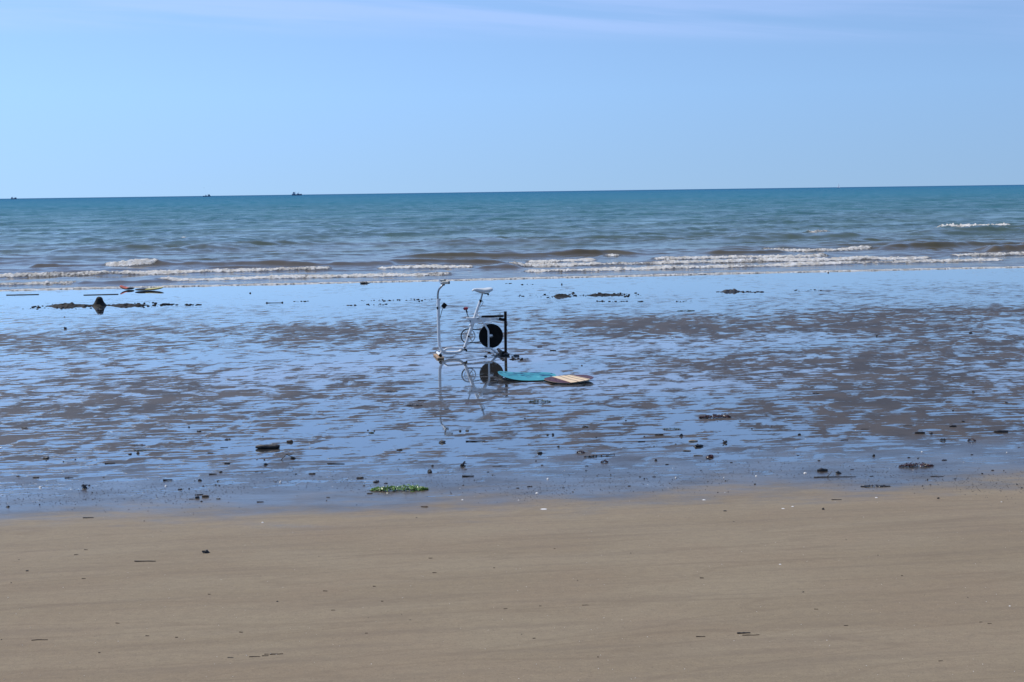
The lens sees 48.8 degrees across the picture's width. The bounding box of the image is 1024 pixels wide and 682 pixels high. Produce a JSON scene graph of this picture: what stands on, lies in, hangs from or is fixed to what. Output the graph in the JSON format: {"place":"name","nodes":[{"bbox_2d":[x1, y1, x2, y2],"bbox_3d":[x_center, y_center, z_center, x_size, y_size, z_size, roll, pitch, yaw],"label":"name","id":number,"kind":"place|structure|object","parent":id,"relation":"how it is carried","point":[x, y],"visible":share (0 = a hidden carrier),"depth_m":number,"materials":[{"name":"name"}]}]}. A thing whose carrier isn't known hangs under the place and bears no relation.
{"place":"outdoors","nodes":[
{"label":"outdoors","id":0,"kind":"place"},
{"bbox_2d":[0,458,1021,512],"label":"dark grit","id":1,"kind":"object","parent":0,"point":[503,485],"visible":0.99,"depth_m":9.25,"materials":[{"name":"stone"}]},
{"bbox_2d":[0,267,1023,681],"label":"beach","id":2,"kind":"structure","parent":0,"point":[586,581],"depth_m":9.31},
{"bbox_2d":[9,294,38,294],"bbox_3d":[-12.275,-1.165,28.326,0.797,0.014,0.030,-1,8,-4],"label":"plank","id":3,"kind":"object","parent":2,"relation":"on","point":[23,294],"visible":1,"depth_m":28.31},
{"bbox_2d":[47,303,91,306],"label":"sand ridge","id":4,"kind":"structure","parent":2,"relation":"on","point":[66,305],"depth_m":25.16,"materials":[{"name":"brown sand"}]},
{"bbox_2d":[32,302,156,308],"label":"sand clods","id":5,"kind":"object","parent":2,"relation":"on","point":[154,304],"visible":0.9,"depth_m":25.02,"materials":[{"name":"brown sand"}]},
{"bbox_2d":[84,294,113,294],"bbox_3d":[-10.205,-1.156,28.044,0.831,0.014,0.045,-2,8,-7],"label":"plank","id":6,"kind":"object","parent":2,"relation":"on","point":[98,294],"visible":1,"depth_m":28.02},
{"bbox_2d":[92,297,106,306],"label":"sand tower","id":7,"kind":"structure","parent":2,"relation":"on","point":[99,302],"depth_m":25.09,"materials":[{"name":"brown sand"}]},
{"bbox_2d":[107,303,145,306],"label":"sand ridge","id":8,"kind":"structure","parent":2,"relation":"on","point":[122,305],"depth_m":25.08,"materials":[{"name":"brown sand"}]},
{"bbox_2d":[120,285,133,289],"bbox_3d":[-10.037,-1.399,29.443,0.351,0.108,0.303,-1,8,0],"label":"bodyboard","id":9,"kind":"object","parent":2,"relation":"on","point":[125,288],"visible":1,"depth_m":29.35,"materials":[{"name":"orange plastic"}]},
{"bbox_2d":[135,287,162,290],"bbox_3d":[-9.344,-1.344,29.085,0.700,0.072,0.367,-1,8,0],"label":"bodyboard","id":10,"kind":"object","parent":2,"relation":"on","point":[146,289],"visible":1,"depth_m":28.97,"materials":[{"name":"yellow plastic"}]},
{"bbox_2d":[255,444,279,448],"bbox_3d":[-2.332,1.009,10.779,0.228,0.046,0.058,-1,8,-2],"label":"log","id":11,"kind":"object","parent":2,"relation":"on","point":[269,446],"visible":1,"depth_m":10.76,"materials":[{"name":"brown wood"}]},
{"bbox_2d":[370,484,428,491],"bbox_3d":[-0.912,1.181,9.111,0.496,0.042,0.164,-1,8,0],"label":"seaweed","id":12,"kind":"object","parent":2,"relation":"on","point":[407,488],"visible":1,"depth_m":9.10,"materials":[{"name":"green plant"}]},
{"bbox_2d":[433,279,509,358],"bbox_3d":[-0.599,-0.334,16.643,1.096,1.154,0.440,-2,8,-12],"label":"exercise bike","id":13,"kind":"object","parent":2,"relation":"on","point":[491,336],"visible":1,"depth_m":16.67,"materials":[{"name":"white metal"}]},
{"bbox_2d":[498,371,555,380],"bbox_3d":[0.196,0.433,14.722,0.764,0.066,0.668,-1,8,0],"label":"skimboard","id":14,"kind":"object","parent":2,"relation":"on","point":[529,376],"visible":1,"depth_m":14.70,"materials":[{"name":"teal plastic"}]},
{"bbox_2d":[527,399,550,401],"bbox_3d":[0.310,0.686,12.969,0.285,0.033,0.090,-1,8,0],"label":"seaweed","id":15,"kind":"object","parent":2,"relation":"on","point":[539,401],"visible":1,"depth_m":12.96,"materials":[{"name":"plant"}]},
{"bbox_2d":[554,294,568,296],"bbox_3d":[1.144,-1.047,25.973,0.406,0.096,0.600,-1,8,0],"label":"sand heap","id":16,"kind":"object","parent":2,"relation":"on","point":[560,295],"visible":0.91,"depth_m":25.86,"materials":[{"name":"brown sand"}]},
{"bbox_2d":[544,375,593,382],"bbox_3d":[0.741,0.478,14.381,0.613,0.030,0.540,-4,8,-26],"label":"skimboard","id":17,"kind":"object","parent":2,"relation":"on","point":[568,378],"visible":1,"depth_m":14.35,"materials":[{"name":"beige wood"}]},
{"bbox_2d":[544,292,636,297],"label":"sand clods","id":18,"kind":"object","parent":2,"relation":"on","point":[589,295],"visible":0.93,"depth_m":26.05,"materials":[{"name":"brown sand"}]},
{"bbox_2d":[584,454,614,456],"bbox_3d":[0.795,1.040,10.272,0.299,0.018,0.020,-3,8,-14],"label":"branch","id":19,"kind":"object","parent":2,"relation":"on","point":[598,455],"visible":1,"depth_m":10.27,"materials":[{"name":"brown wood"}]},
{"bbox_2d":[581,293,622,295],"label":"sand ridge","id":20,"kind":"structure","parent":2,"relation":"on","point":[600,294],"depth_m":26.05,"materials":[{"name":"brown sand"}]},
{"bbox_2d":[699,414,730,417],"bbox_3d":[2.146,0.790,11.969,0.361,0.038,0.146,-1,8,0],"label":"seaweed","id":21,"kind":"object","parent":2,"relation":"on","point":[715,415],"visible":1,"depth_m":11.94,"materials":[{"name":"brown plant"}]},
{"bbox_2d":[721,289,739,291],"bbox_3d":[5.162,-1.181,26.547,0.522,0.101,0.375,-1,8,0],"label":"sand heap","id":22,"kind":"object","parent":2,"relation":"on","point":[730,290],"visible":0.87,"depth_m":26.52,"materials":[{"name":"sand"}]},
{"bbox_2d":[814,471,855,477],"bbox_3d":[2.662,1.098,9.316,0.345,0.050,0.026,-1,8,0],"label":"forked stick","id":23,"kind":"object","parent":2,"relation":"on","point":[834,476],"visible":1,"depth_m":9.31,"materials":[{"name":"brown wood"}]},
{"bbox_2d":[860,484,889,486],"bbox_3d":[2.877,1.144,8.940,0.246,0.017,0.081,-1,8,0],"label":"seaweed","id":24,"kind":"object","parent":2,"relation":"on","point":[876,485],"visible":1,"depth_m":8.93,"materials":[{"name":"brown plant"}]},
{"bbox_2d":[899,462,933,466],"bbox_3d":[3.462,1.056,9.672,0.314,0.034,0.125,-1,8,0],"label":"seaweed","id":25,"kind":"object","parent":2,"relation":"on","point":[917,464],"visible":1,"depth_m":9.66,"materials":[{"name":"brown plant"}]},
{"bbox_2d":[994,430,1007,432],"bbox_3d":[4.784,0.881,11.048,0.135,0.022,0.038,-1,8,0],"label":"wood chip","id":26,"kind":"object","parent":2,"relation":"on","point":[999,431],"visible":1,"depth_m":11.04,"materials":[{"name":"brown wood"}]},
{"bbox_2d":[0,185,1023,290],"bbox_3d":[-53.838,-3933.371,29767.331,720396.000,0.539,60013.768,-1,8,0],"label":"sea","id":27,"kind":"structure","parent":0,"point":[107,242],"depth_m":59.99,"materials":[{"name":"liquid"}]},
{"bbox_2d":[0,0,1023,198],"label":"sky","id":28,"kind":"structure","parent":0,"point":[99,98],"materials":[{"name":"blue"}]},
{"bbox_2d":[65,508,1014,678],"bbox_3d":[-0.102,1.343,7.138,8.332,0.242,4.356,-1,8,0],"label":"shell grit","id":29,"kind":"object","parent":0,"point":[517,590],"visible":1,"depth_m":5.97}
]}

